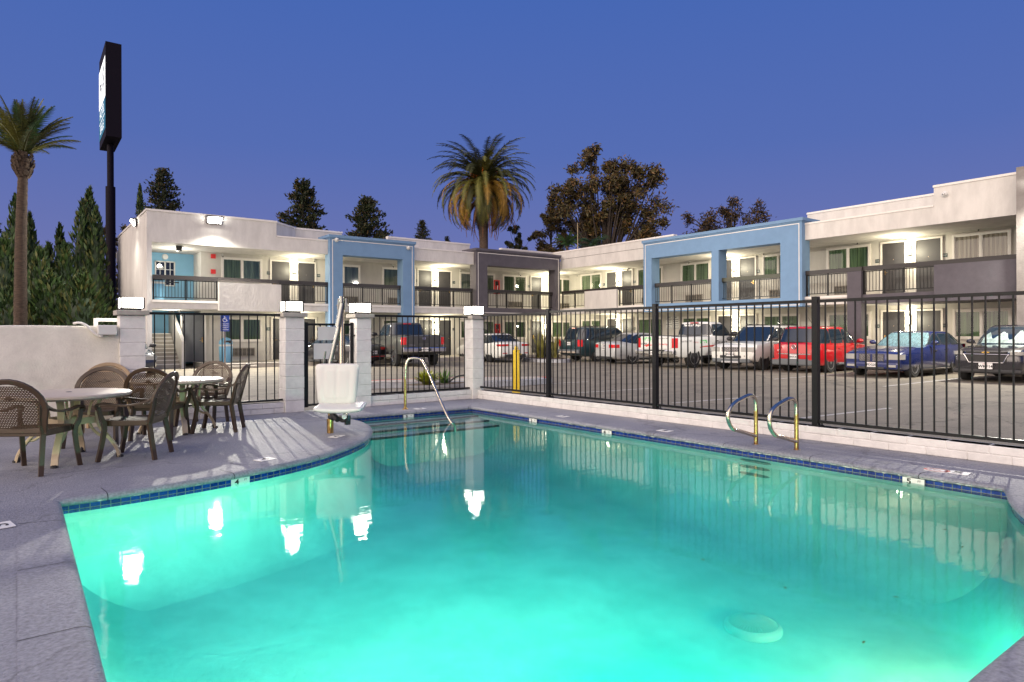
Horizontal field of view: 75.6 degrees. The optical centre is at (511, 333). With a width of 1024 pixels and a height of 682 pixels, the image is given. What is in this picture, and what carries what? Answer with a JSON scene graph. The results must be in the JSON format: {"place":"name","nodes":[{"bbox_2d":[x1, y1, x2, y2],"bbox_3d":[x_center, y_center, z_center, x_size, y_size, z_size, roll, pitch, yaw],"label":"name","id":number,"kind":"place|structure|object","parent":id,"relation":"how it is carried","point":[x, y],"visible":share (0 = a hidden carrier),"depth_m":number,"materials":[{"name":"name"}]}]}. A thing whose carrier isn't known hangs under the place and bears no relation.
{"place":"outdoors","nodes":[
{"label":"outdoors","id":0,"kind":"place"},
{"bbox_2d":[145,343,156,373],"bbox_3d":[-14.731,0.776,24.869,2.199,1.484,4.726,0,0,-37],"label":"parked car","id":1,"kind":"object","parent":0,"point":[149,354],"visible":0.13,"depth_m":23.53,"materials":[{"name":"white paint"}]},
{"bbox_2d":[193,353,560,368],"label":"pavement","id":2,"kind":"structure","parent":0,"point":[262,363],"depth_m":30.50,"materials":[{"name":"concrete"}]},
{"bbox_2d":[219,337,232,361],"bbox_3d":[-12.882,0.754,29.707,0.600,1.120,0.591,0,0,-37],"label":"litter bin","id":3,"kind":"object","parent":2,"relation":"on","point":[228,349],"visible":0.66,"depth_m":29.50,"materials":[{"name":"blue plastic"}]},
{"bbox_2d":[461,316,486,398],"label":"block pillar","id":4,"kind":"structure","parent":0,"point":[474,355],"depth_m":14.14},
{"bbox_2d":[0,399,1023,681],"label":"pool deck","id":5,"kind":"structure","parent":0,"point":[224,445],"depth_m":7.65,"materials":[{"name":"concrete"}]},
{"bbox_2d":[0,379,85,476],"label":"patio armchair","id":6,"kind":"object","parent":5,"relation":"on","point":[42,428],"visible":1,"depth_m":6.52,"materials":[{"name":"wicker"}]},
{"bbox_2d":[0,325,119,427],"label":"stucco wall","id":7,"kind":"structure","parent":5,"relation":"on","point":[43,357],"depth_m":9.67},
{"bbox_2d":[73,322,116,336],"bbox_3d":[-6.296,-0.056,9.966,0.564,0.234,0.112,0,0,-31],"label":"junction box","id":8,"kind":"object","parent":7,"relation":"attached to","point":[102,330],"visible":1,"depth_m":9.98,"materials":[{"name":"grey plastic"}]},
{"bbox_2d":[1,388,131,468],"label":"round patio table","id":9,"kind":"object","parent":5,"relation":"on","point":[73,396],"visible":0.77,"depth_m":7.25,"materials":[{"name":"beige plastic"}]},
{"bbox_2d":[61,366,129,448],"bbox_3d":[-5.343,0.935,8.506,0.693,0.978,0.741,0,0,-18],"label":"patio armchair","id":10,"kind":"object","parent":5,"relation":"on","point":[114,411],"visible":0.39,"depth_m":8.73,"materials":[{"name":"brown plastic"}]},
{"bbox_2d":[80,362,132,431],"bbox_3d":[-6.000,0.938,9.779,0.693,0.978,0.741,0,0,-29],"label":"patio armchair","id":11,"kind":"object","parent":5,"relation":"on","point":[121,367],"visible":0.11,"depth_m":10.04,"materials":[{"name":"brown plastic"}]},
{"bbox_2d":[113,310,149,414],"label":"block pillar","id":12,"kind":"structure","parent":5,"relation":"on","point":[131,323],"depth_m":10.26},
{"bbox_2d":[118,297,144,309],"bbox_3d":[-6.000,-0.460,10.400,0.334,0.210,0.334,0,0,-37],"label":"pillar lamp","id":13,"kind":"object","parent":12,"relation":"on","point":[130,303],"visible":0.97,"depth_m":10.29,"materials":[{"name":"white plastic"}]},
{"bbox_2d":[94,371,178,462],"bbox_3d":[-4.247,0.932,7.571,0.741,0.978,0.693,0,0,-8],"label":"patio armchair","id":14,"kind":"object","parent":5,"relation":"on","point":[126,420],"visible":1,"depth_m":7.43,"materials":[{"name":"brown plastic"}]},
{"bbox_2d":[123,367,191,440],"bbox_3d":[-4.792,0.933,8.917,0.693,0.978,0.741,0,0,-9],"label":"patio armchair","id":15,"kind":"object","parent":5,"relation":"on","point":[143,408],"visible":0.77,"depth_m":8.65,"materials":[{"name":"brown plastic"}]},
{"bbox_2d":[130,376,223,434],"bbox_3d":[-4.833,1.037,9.559,1.230,0.763,1.230,0,0,8],"label":"round patio table","id":16,"kind":"object","parent":5,"relation":"on","point":[183,381],"visible":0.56,"depth_m":9.36,"materials":[{"name":"beige plastic"}]},
{"bbox_2d":[175,361,232,426],"bbox_3d":[-4.803,0.933,10.335,0.693,0.978,0.741,0,0,0],"label":"patio armchair","id":17,"kind":"object","parent":5,"relation":"on","point":[218,372],"visible":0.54,"depth_m":10.56,"materials":[{"name":"brown plastic"}]},
{"bbox_2d":[146,401,283,421],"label":"block wall","id":18,"kind":"structure","parent":5,"relation":"on","point":[262,408],"depth_m":11.36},
{"bbox_2d":[150,312,282,406],"bbox_3d":[-4.967,0.436,11.135,2.180,1.548,0.042,0,0,-37],"label":"metal fence","id":19,"kind":"object","parent":18,"relation":"on","point":[212,314],"visible":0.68,"depth_m":11.26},
{"bbox_2d":[190,363,250,433],"bbox_3d":[-4.207,0.931,9.604,0.741,0.978,0.693,0,0,-10],"label":"patio armchair","id":20,"kind":"object","parent":5,"relation":"on","point":[207,402],"visible":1,"depth_m":9.40,"materials":[{"name":"brown plastic"}]},
{"bbox_2d":[276,313,307,412],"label":"block pillar","id":21,"kind":"structure","parent":5,"relation":"on","point":[291,357],"depth_m":11.78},
{"bbox_2d":[279,301,303,312],"bbox_3d":[-3.979,-0.466,11.914,0.334,0.210,0.334,0,0,-37],"label":"pillar lamp","id":22,"kind":"object","parent":21,"relation":"on","point":[291,307],"visible":0.97,"depth_m":11.81,"materials":[{"name":"white plastic"}]},
{"bbox_2d":[313,296,366,432],"bbox_3d":[-2.395,0.443,9.188,0.720,1.930,0.566,0,0,0],"label":"pool lift","id":23,"kind":"object","parent":5,"relation":"on","point":[337,385],"visible":1,"depth_m":9.23,"materials":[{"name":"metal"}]},
{"bbox_2d":[346,314,374,406],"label":"block pillar","id":24,"kind":"structure","parent":5,"relation":"on","point":[361,341],"depth_m":12.57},
{"bbox_2d":[303,322,354,406],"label":"pool gate","id":25,"kind":"structure","parent":24,"relation":"attached to","point":[326,333],"depth_m":12.18,"materials":[{"name":"black metal"}]},
{"bbox_2d":[348,303,371,313],"bbox_3d":[-2.923,-0.470,12.706,0.334,0.210,0.334,0,0,-37],"label":"pillar lamp","id":26,"kind":"object","parent":24,"relation":"on","point":[358,308],"visible":0.97,"depth_m":12.61,"materials":[{"name":"white plastic"}]},
{"bbox_2d":[371,389,471,405],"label":"block wall","id":27,"kind":"structure","parent":5,"relation":"on","point":[398,398],"depth_m":13.36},
{"bbox_2d":[371,315,469,394],"bbox_3d":[-1.849,0.420,13.470,2.330,1.558,0.042,0,0,-37],"label":"metal fence","id":28,"kind":"object","parent":27,"relation":"on","point":[418,316],"visible":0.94,"depth_m":13.42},
{"bbox_2d":[402,357,455,431],"bbox_3d":[-1.462,1.052,11.677,0.346,1.227,1.508,0,0,-37],"label":"pool handrail","id":29,"kind":"object","parent":5,"relation":"on","point":[432,382],"visible":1,"depth_m":12.10,"materials":[{"name":"silver metal"}]},
{"bbox_2d":[17,404,1023,681],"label":"pool coping","id":30,"kind":"object","parent":5,"relation":"on","point":[55,638],"visible":0.95,"depth_m":4.67,"materials":[{"name":"grey"}]},
{"bbox_2d":[726,393,758,444],"bbox_3d":[2.821,1.068,8.071,0.649,0.644,0.088,0,0,-37],"label":"grab rail","id":31,"kind":"object","parent":5,"relation":"on","point":[733,404],"visible":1,"depth_m":8.11,"materials":[{"name":"silver metal"}]},
{"bbox_2d":[478,390,1023,466],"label":"block wall","id":32,"kind":"structure","parent":5,"relation":"on","point":[979,451],"depth_m":8.57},
{"bbox_2d":[480,291,1023,443],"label":"metal fence","id":33,"kind":"object","parent":32,"relation":"on","point":[815,302],"visible":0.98,"depth_m":9.13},
{"bbox_2d":[767,397,799,449],"bbox_3d":[3.162,1.068,7.681,0.635,0.642,0.088,0,0,-37],"label":"grab rail","id":34,"kind":"object","parent":5,"relation":"on","point":[795,440],"visible":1,"depth_m":7.73,"materials":[{"name":"silver metal"}]},
{"bbox_2d":[0,0,1023,299],"label":"sky","id":35,"kind":"structure","parent":0,"point":[798,107],"materials":[{"name":"blue"}]},
{"bbox_2d":[64,413,1023,681],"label":"pool wall","id":36,"kind":"structure","parent":0,"point":[962,575],"depth_m":6.65,"materials":[{"name":"paint"}]},
{"bbox_2d":[62,409,1023,524],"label":"waterline tiles","id":37,"kind":"object","parent":36,"relation":"attached to","point":[264,476],"visible":0.55,"depth_m":7.17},
{"bbox_2d":[147,456,962,681],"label":"pool floor","id":38,"kind":"structure","parent":0,"point":[468,569],"depth_m":5.70,"materials":[{"name":"paint"}]},
{"bbox_2d":[367,414,498,465],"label":"pool steps","id":39,"kind":"structure","parent":38,"relation":"on","point":[400,442],"depth_m":11.29,"materials":[{"name":"plaster"},{"name":"dark blue tile"}]},
{"bbox_2d":[724,612,782,642],"bbox_3d":[1.967,2.374,5.391,0.456,0.100,0.456,0,0,-37],"label":"drain cover","id":40,"kind":"object","parent":38,"relation":"on","point":[753,627],"visible":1,"depth_m":5.30,"materials":[{"name":"grey plastic"}]},
{"bbox_2d":[146,358,1023,446],"bbox_3d":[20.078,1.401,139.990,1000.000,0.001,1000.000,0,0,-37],"label":"parking lot","id":41,"kind":"structure","parent":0,"point":[979,406],"depth_m":16.70,"materials":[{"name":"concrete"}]},
{"bbox_2d":[0,230,13,305],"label":"cypress tree","id":42,"kind":"object","parent":41,"relation":"on","point":[6,267],"visible":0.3,"depth_m":30.83,"materials":[{"name":"green plant"}]},
{"bbox_2d":[3,192,32,270],"bbox_3d":[-24.017,-2.646,31.933,2.173,8.410,2.418,0,0,-37],"label":"cypress tree","id":43,"kind":"object","parent":41,"relation":"on","point":[11,225],"visible":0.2,"depth_m":31.83,"materials":[{"name":"green plant"}]},
{"bbox_2d":[0,277,44,324],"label":"cypress tree","id":44,"kind":"object","parent":41,"relation":"on","point":[7,297],"visible":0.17,"depth_m":28.48,"materials":[{"name":"green plant"}]},
{"bbox_2d":[27,210,39,275],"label":"cypress tree","id":45,"kind":"object","parent":41,"relation":"on","point":[31,237],"visible":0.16,"depth_m":33.91,"materials":[{"name":"green plant"}]},
{"bbox_2d":[0,95,80,324],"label":"palm tree","id":46,"kind":"object","parent":41,"relation":"on","point":[21,135],"visible":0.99,"depth_m":25.82,"materials":[{"name":"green plant"}]},
{"bbox_2d":[27,243,56,290],"bbox_3d":[-22.132,-1.334,30.992,2.593,5.792,2.526,0,0,-37],"label":"cypress tree","id":47,"kind":"object","parent":41,"relation":"on","point":[36,266],"visible":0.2,"depth_m":30.83,"materials":[{"name":"green plant"}]},
{"bbox_2d":[12,266,71,325],"bbox_3d":[-20.909,-0.723,29.505,4.415,4.592,4.340,0,0,-37],"label":"cypress tree","id":48,"kind":"object","parent":41,"relation":"on","point":[49,281],"visible":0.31,"depth_m":28.98,"materials":[{"name":"green plant"}]},
{"bbox_2d":[50,221,64,275],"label":"cypress tree","id":49,"kind":"object","parent":41,"relation":"on","point":[59,236],"visible":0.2,"depth_m":33.85,"materials":[{"name":"green plant"}]},
{"bbox_2d":[55,239,78,303],"bbox_3d":[-21.551,-1.493,32.045,2.246,6.134,2.292,0,0,4],"label":"cypress tree","id":50,"kind":"object","parent":41,"relation":"on","point":[65,269],"visible":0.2,"depth_m":31.87,"materials":[{"name":"green plant"}]},
{"bbox_2d":[42,267,116,325],"bbox_3d":[-19.058,-0.705,29.139,3.817,4.496,3.838,0,0,-37],"label":"cypress tree","id":51,"kind":"object","parent":41,"relation":"on","point":[84,306],"visible":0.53,"depth_m":28.53,"materials":[{"name":"green plant"}]},
{"bbox_2d":[68,197,104,286],"bbox_3d":[-21.481,-2.645,32.982,2.568,8.403,2.535,0,0,-37],"label":"cypress tree","id":52,"kind":"object","parent":41,"relation":"on","point":[81,225],"visible":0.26,"depth_m":32.75,"materials":[{"name":"green plant"}]},
{"bbox_2d":[84,184,109,310],"bbox_3d":[-21.891,-3.042,34.002,2.225,9.253,2.336,0,0,-8],"label":"cypress tree","id":53,"kind":"object","parent":41,"relation":"on","point":[89,199],"visible":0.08,"depth_m":33.93,"materials":[{"name":"green plant"}]},
{"bbox_2d":[82,204,117,324],"bbox_3d":[-20.782,-2.466,32.934,2.277,8.074,2.145,0,0,-37],"label":"cypress tree","id":54,"kind":"object","parent":41,"relation":"on","point":[97,266],"visible":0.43,"depth_m":32.83,"materials":[{"name":"green plant"}]},
{"bbox_2d":[99,41,121,322],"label":"pylon sign","id":55,"kind":"object","parent":41,"relation":"on","point":[110,100],"visible":0.96,"depth_m":40.86,"materials":[{"name":"black"}]},
{"bbox_2d":[135,167,184,210],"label":"pine tree","id":56,"kind":"object","parent":41,"relation":"on","point":[161,193],"visible":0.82,"depth_m":61.70,"materials":[{"name":"green plant"}]},
{"bbox_2d":[276,177,327,229],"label":"pine tree","id":57,"kind":"object","parent":41,"relation":"on","point":[304,203],"visible":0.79,"depth_m":57.54,"materials":[{"name":"green plant"}]},
{"bbox_2d":[308,334,384,364],"bbox_3d":[-8.266,0.764,30.735,4.719,1.464,2.208,0,0,26],"label":"parked car","id":58,"kind":"object","parent":41,"relation":"on","point":[347,349],"visible":0.25,"depth_m":29.87,"materials":[{"name":"black paint"}]},
{"bbox_2d":[345,194,392,238],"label":"pine tree","id":59,"kind":"object","parent":41,"relation":"on","point":[364,211],"visible":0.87,"depth_m":57.54,"materials":[{"name":"green plant"}]},
{"bbox_2d":[371,322,445,365],"bbox_3d":[-5.118,0.488,31.289,2.601,1.994,5.780,0,0,-28],"label":"pickup truck","id":60,"kind":"object","parent":41,"relation":"on","point":[399,339],"visible":0.64,"depth_m":29.37,"materials":[{"name":"grey paint"}]},
{"bbox_2d":[371,376,545,388],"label":"kerb island","id":61,"kind":"structure","parent":41,"relation":"on","point":[388,384],"depth_m":17.98,"materials":[{"name":"red paint"}]},
{"bbox_2d":[427,133,535,248],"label":"date palm","id":62,"kind":"object","parent":41,"relation":"on","point":[483,183],"visible":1,"depth_m":58.53,"materials":[{"name":"green palm fronds"},{"name":"dry brown palm fronds"},{"name":"bark"}]},
{"bbox_2d":[456,333,527,361],"bbox_3d":[-1.121,0.719,35.014,2.218,1.506,4.940,0,0,-32],"label":"parked car","id":63,"kind":"object","parent":41,"relation":"on","point":[499,342],"visible":0.41,"depth_m":33.27,"materials":[{"name":"white paint"}]},
{"bbox_2d":[512,346,519,392],"bbox_3d":[0.117,0.895,16.126,0.228,1.150,0.197,0,0,15],"label":"yellow post","id":64,"kind":"object","parent":41,"relation":"on","point":[518,369],"visible":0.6,"depth_m":16.05,"materials":[{"name":"metal"}]},
{"bbox_2d":[504,225,531,249],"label":"leafy tree","id":65,"kind":"object","parent":41,"relation":"on","point":[517,245],"visible":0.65,"depth_m":63.56,"materials":[{"name":"green plant"}]},
{"bbox_2d":[530,202,568,251],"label":"eucalyptus tree","id":66,"kind":"object","parent":41,"relation":"on","point":[541,245],"visible":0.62,"depth_m":67.42,"materials":[{"name":"green plant"}]},
{"bbox_2d":[552,229,582,249],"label":"feather palm","id":67,"kind":"object","parent":41,"relation":"on","point":[570,242],"visible":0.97,"depth_m":49.69,"materials":[{"name":"green plant"}]},
{"bbox_2d":[116,166,1023,368],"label":"motel building","id":68,"kind":"structure","parent":41,"relation":"on","point":[963,236],"depth_m":30.52,"materials":[{"name":"grey paint"}]},
{"bbox_2d":[155,261,174,285],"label":"window","id":69,"kind":"structure","parent":68,"relation":"in","point":[161,267],"depth_m":30.78,"materials":[{"name":"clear glass"}]},
{"bbox_2d":[180,315,205,361],"bbox_3d":[-14.507,0.210,30.056,1.071,2.200,0.095,0,0,-37],"label":"door","id":70,"kind":"structure","parent":68,"relation":"in","point":[189,357],"depth_m":30.12,"materials":[{"name":"metal"}]},
{"bbox_2d":[221,257,261,282],"bbox_3d":[-12.818,-2.981,31.342,1.863,1.170,0.075,0,0,-37],"label":"window","id":71,"kind":"structure","parent":68,"relation":"in","point":[231,267],"depth_m":31.32,"materials":[{"name":"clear glass"}]},
{"bbox_2d":[223,317,262,341],"bbox_3d":[-12.815,-0.171,31.337,1.863,1.170,0.075,0,0,-37],"label":"window","id":72,"kind":"structure","parent":68,"relation":"in","point":[235,320],"depth_m":31.44,"materials":[{"name":"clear glass"}]},
{"bbox_2d":[271,317,279,359],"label":"door","id":73,"kind":"structure","parent":68,"relation":"in","point":[277,329],"depth_m":32.28,"materials":[{"name":"metal"}]},
{"bbox_2d":[270,259,290,301],"bbox_3d":[-11.361,-2.501,32.420,1.010,2.160,0.095,0,0,-37],"label":"door","id":74,"kind":"structure","parent":68,"relation":"in","point":[279,269],"depth_m":32.48,"materials":[{"name":"metal"}]},
{"bbox_2d":[296,261,315,303],"bbox_3d":[-10.332,-2.505,33.191,0.994,2.160,0.095,0,0,-37],"label":"door","id":75,"kind":"structure","parent":68,"relation":"in","point":[305,271],"depth_m":33.20,"materials":[{"name":"metal"}]},
{"bbox_2d":[343,264,360,283],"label":"window","id":76,"kind":"structure","parent":68,"relation":"in","point":[351,273],"depth_m":34.66,"materials":[{"name":"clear glass"}]},
{"bbox_2d":[382,267,415,288],"bbox_3d":[-6.201,-3.004,36.299,2.057,1.170,0.075,0,0,-37],"label":"window","id":77,"kind":"structure","parent":68,"relation":"in","point":[389,274],"depth_m":35.97,"materials":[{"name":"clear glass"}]},
{"bbox_2d":[417,269,432,305],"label":"door","id":78,"kind":"structure","parent":68,"relation":"in","point":[424,276],"depth_m":37.25,"materials":[{"name":"metal"}]},
{"bbox_2d":[437,270,451,306],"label":"door","id":79,"kind":"structure","parent":68,"relation":"in","point":[444,278],"depth_m":38.03,"materials":[{"name":"metal"}]},
{"bbox_2d":[438,319,451,354],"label":"door","id":80,"kind":"structure","parent":68,"relation":"in","point":[441,320],"depth_m":38.10,"materials":[{"name":"metal"}]},
{"bbox_2d":[459,272,494,292],"bbox_3d":[-2.053,-3.018,39.406,2.531,1.170,0.075,0,0,-37],"label":"window","id":81,"kind":"structure","parent":68,"relation":"in","point":[464,277],"depth_m":38.99,"materials":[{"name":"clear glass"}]},
{"bbox_2d":[502,274,526,293],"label":"window","id":82,"kind":"structure","parent":68,"relation":"in","point":[509,282],"depth_m":41.04,"materials":[{"name":"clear glass"}]},
{"bbox_2d":[503,320,526,338],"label":"window","id":83,"kind":"structure","parent":68,"relation":"in","point":[510,321],"depth_m":41.07,"materials":[{"name":"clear glass"}]},
{"bbox_2d":[530,276,541,308],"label":"door","id":84,"kind":"structure","parent":68,"relation":"in","point":[535,281],"depth_m":42.08,"materials":[{"name":"metal"}]},
{"bbox_2d":[580,272,601,289],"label":"window","id":85,"kind":"structure","parent":68,"relation":"in","point":[592,280],"depth_m":42.01,"materials":[{"name":"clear glass"}]},
{"bbox_2d":[621,269,632,305],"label":"door","id":86,"kind":"structure","parent":68,"relation":"in","point":[626,276],"depth_m":39.56,"materials":[{"name":"metal"}]},
{"bbox_2d":[638,317,662,334],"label":"window","id":87,"kind":"structure","parent":68,"relation":"in","point":[640,320],"depth_m":38.35,"materials":[{"name":"green glass"}]},
{"bbox_2d":[680,261,710,284],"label":"window","id":88,"kind":"structure","parent":68,"relation":"in","point":[695,270],"depth_m":35.56,"materials":[{"name":"green glass"}]},
{"bbox_2d":[727,258,733,299],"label":"door","id":89,"kind":"structure","parent":68,"relation":"in","point":[730,273],"depth_m":33.88,"materials":[{"name":"metal"}]},
{"bbox_2d":[738,256,756,299],"bbox_3d":[11.787,-2.685,33.043,0.095,2.270,0.988,0,0,-37],"label":"door","id":90,"kind":"structure","parent":68,"relation":"in","point":[747,266],"depth_m":33.01,"materials":[{"name":"metal"}]},
{"bbox_2d":[762,253,779,278],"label":"window","id":91,"kind":"structure","parent":68,"relation":"in","point":[770,262],"depth_m":32.02,"materials":[{"name":"green glass"}]},
{"bbox_2d":[764,313,799,325],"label":"window","id":92,"kind":"structure","parent":68,"relation":"in","point":[775,317],"depth_m":31.56,"materials":[{"name":"green glass"}]},
{"bbox_2d":[826,244,870,273],"bbox_3d":[14.789,-3.246,29.050,0.075,1.170,1.922,0,0,-37],"label":"window","id":93,"kind":"structure","parent":68,"relation":"in","point":[854,255],"depth_m":29.01,"materials":[{"name":"green glass"}]},
{"bbox_2d":[827,312,871,338],"bbox_3d":[14.806,-0.336,29.040,0.075,1.170,1.920,0,0,-37],"label":"window","id":94,"kind":"structure","parent":68,"relation":"in","point":[839,315],"depth_m":29.28,"materials":[{"name":"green glass"}]},
{"bbox_2d":[880,240,906,293],"bbox_3d":[15.912,-2.699,27.537,0.095,2.270,1.024,0,0,-37],"label":"door","id":95,"kind":"structure","parent":68,"relation":"in","point":[891,252],"depth_m":27.55,"materials":[{"name":"metal"}]},
{"bbox_2d":[881,310,906,339],"bbox_3d":[15.925,0.121,27.532,0.095,2.170,1.014,0,0,-37],"label":"door","id":96,"kind":"structure","parent":68,"relation":"in","point":[892,314],"depth_m":27.57,"materials":[{"name":"metal"}]},
{"bbox_2d":[914,236,942,291],"bbox_3d":[16.704,-2.702,26.480,0.095,2.270,1.030,0,0,-37],"label":"door","id":97,"kind":"structure","parent":68,"relation":"in","point":[929,248],"depth_m":26.54,"materials":[{"name":"metal"}]},
{"bbox_2d":[915,309,943,330],"bbox_3d":[16.717,0.118,26.475,0.095,2.170,1.021,0,0,-37],"label":"door","id":98,"kind":"structure","parent":68,"relation":"in","point":[927,313],"depth_m":26.47,"materials":[{"name":"metal"}]},
{"bbox_2d":[952,229,1011,258],"bbox_3d":[17.792,-3.256,25.042,0.075,1.170,1.923,0,0,-37],"label":"window","id":99,"kind":"structure","parent":68,"relation":"in","point":[994,242],"depth_m":24.99,"materials":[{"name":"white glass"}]},
{"bbox_2d":[952,308,1011,338],"bbox_3d":[17.810,-0.346,25.031,0.075,1.170,1.921,0,0,-37],"label":"window","id":100,"kind":"structure","parent":68,"relation":"in","point":[992,313],"depth_m":25.17,"materials":[{"name":"white glass"}]},
{"bbox_2d":[558,326,619,361],"bbox_3d":[4.917,0.538,35.079,4.855,1.825,2.322,0,0,-31],"label":"parked suv","id":101,"kind":"object","parent":41,"relation":"on","point":[587,340],"visible":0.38,"depth_m":33.72,"materials":[{"name":"blue paint"}]},
{"bbox_2d":[546,142,678,247],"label":"eucalyptus tree","id":102,"kind":"object","parent":41,"relation":"on","point":[592,222],"visible":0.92,"depth_m":65.35,"materials":[{"name":"green plant"}]},
{"bbox_2d":[596,333,679,363],"bbox_3d":[6.404,0.709,32.340,4.680,1.474,2.142,0,0,-28],"label":"parked car","id":103,"kind":"object","parent":41,"relation":"on","point":[629,354],"visible":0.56,"depth_m":31.05,"materials":[{"name":"silver metal"}]},
{"bbox_2d":[635,322,741,367],"bbox_3d":[8.146,0.468,29.114,5.910,1.944,2.767,0,0,-39],"label":"pickup truck","id":104,"kind":"object","parent":41,"relation":"on","point":[691,340],"visible":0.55,"depth_m":27.77,"materials":[{"name":"white paint"}]},
{"bbox_2d":[681,195,771,234],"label":"leafy tree","id":105,"kind":"object","parent":41,"relation":"on","point":[728,214],"visible":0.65,"depth_m":61.73,"materials":[{"name":"green plant"}]},
{"bbox_2d":[711,324,799,369],"bbox_3d":[10.154,0.531,27.011,4.535,1.805,2.280,0,0,-40],"label":"parked suv","id":106,"kind":"object","parent":41,"relation":"on","point":[758,336],"visible":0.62,"depth_m":25.87,"materials":[{"name":"white"}]},
{"bbox_2d":[772,319,864,372],"bbox_3d":[11.995,0.426,25.291,4.515,2.002,2.194,0,0,-37],"label":"parked suv","id":107,"kind":"object","parent":41,"relation":"on","point":[802,347],"visible":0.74,"depth_m":24.06,"materials":[{"name":"red paint"}]},
{"bbox_2d":[846,331,965,376],"bbox_3d":[13.648,0.669,22.804,5.099,1.504,2.236,0,0,-36],"label":"parked car","id":108,"kind":"object","parent":41,"relation":"on","point":[915,351],"visible":0.77,"depth_m":21.83,"materials":[{"name":"blue paint"}]},
{"bbox_2d":[953,324,1023,379],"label":"parked suv","id":109,"kind":"object","parent":41,"relation":"on","point":[992,354],"visible":0.83,"depth_m":19.25,"materials":[{"name":"black paint"}]},
{"bbox_2d":[562,355,1021,376],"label":"pavement","id":110,"kind":"structure","parent":0,"point":[941,371],"depth_m":25.89,"materials":[{"name":"asphalt"}]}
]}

